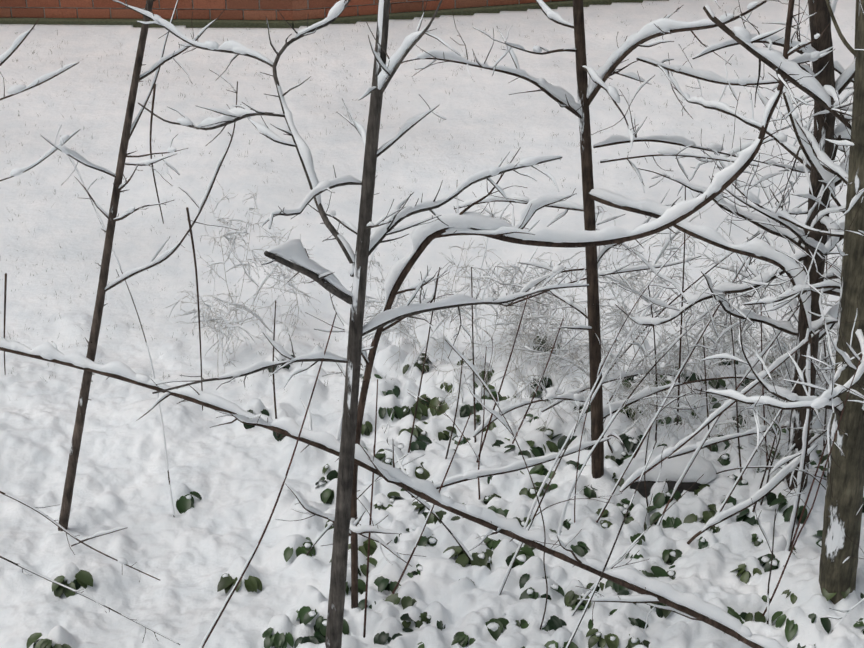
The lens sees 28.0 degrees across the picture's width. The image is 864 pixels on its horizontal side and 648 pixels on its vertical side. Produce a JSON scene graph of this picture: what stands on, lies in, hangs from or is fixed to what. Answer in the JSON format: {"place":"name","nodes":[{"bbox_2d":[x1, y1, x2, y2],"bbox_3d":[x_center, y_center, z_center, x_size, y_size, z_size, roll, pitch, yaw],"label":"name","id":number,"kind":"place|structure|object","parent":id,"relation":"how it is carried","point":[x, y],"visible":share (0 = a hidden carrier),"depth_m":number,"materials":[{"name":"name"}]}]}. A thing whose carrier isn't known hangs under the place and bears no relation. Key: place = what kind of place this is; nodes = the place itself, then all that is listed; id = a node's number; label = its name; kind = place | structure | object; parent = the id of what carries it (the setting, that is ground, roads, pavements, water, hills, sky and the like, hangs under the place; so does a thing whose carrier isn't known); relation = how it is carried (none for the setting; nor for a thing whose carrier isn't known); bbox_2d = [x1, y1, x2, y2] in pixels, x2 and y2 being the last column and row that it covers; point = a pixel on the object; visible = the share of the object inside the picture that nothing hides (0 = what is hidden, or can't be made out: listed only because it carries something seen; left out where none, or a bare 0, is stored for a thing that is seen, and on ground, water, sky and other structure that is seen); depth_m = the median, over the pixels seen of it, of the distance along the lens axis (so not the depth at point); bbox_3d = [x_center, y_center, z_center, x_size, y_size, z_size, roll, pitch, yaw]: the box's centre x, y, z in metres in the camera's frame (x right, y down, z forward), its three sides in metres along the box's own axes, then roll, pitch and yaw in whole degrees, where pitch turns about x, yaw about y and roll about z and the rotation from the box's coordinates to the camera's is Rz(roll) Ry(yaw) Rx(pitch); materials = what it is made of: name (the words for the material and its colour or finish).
{"place":"outdoors","nodes":[
{"label":"outdoors","id":0,"kind":"place"},
{"bbox_2d":[0,0,564,19],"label":"brick wall","id":1,"kind":"structure","parent":0,"point":[184,9],"depth_m":11.70,"materials":[{"name":"red brick"}]},
{"bbox_2d":[0,0,863,647],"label":"snow ground","id":2,"kind":"structure","parent":0,"point":[234,474],"depth_m":8.40,"materials":[{"name":"white snow"}]},
{"bbox_2d":[0,0,852,400],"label":"grass tips","id":3,"kind":"object","parent":2,"relation":"on","point":[310,212],"depth_m":10.07,"materials":[{"name":"beige plant"}]},
{"bbox_2d":[26,336,863,647],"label":"ground cover leaves","id":4,"kind":"object","parent":2,"relation":"on","point":[184,504],"visible":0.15,"depth_m":6.94,"materials":[{"name":"green plant"}]},
{"bbox_2d":[630,481,700,497],"bbox_3d":[0.998,0.700,7.333,0.364,0.168,0.211,0,32,1],"label":"stone","id":5,"kind":"object","parent":2,"relation":"on","point":[686,486],"visible":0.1,"depth_m":7.26,"materials":[{"name":"grey stone"}]},
{"label":"ground","id":6,"kind":"structure","parent":0,"visible":0},
{"bbox_2d":[0,0,668,27],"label":"mortar wall","id":7,"kind":"structure","parent":6,"relation":"on","point":[223,23],"depth_m":11.73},
{"bbox_2d":[0,0,863,647],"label":"trees","id":8,"kind":"object","parent":6,"relation":"on","point":[844,500],"visible":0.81,"depth_m":6.16,"materials":[{"name":"brown plant"}]},
{"bbox_2d":[0,0,863,647],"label":"branch snow","id":9,"kind":"structure","parent":8,"relation":"on","point":[700,470],"depth_m":6.29,"materials":[{"name":"white snow"}]},
{"bbox_2d":[166,179,842,496],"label":"shrubs","id":10,"kind":"object","parent":6,"relation":"on","point":[582,339],"visible":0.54,"depth_m":7.64,"materials":[{"name":"plant"}]}
]}

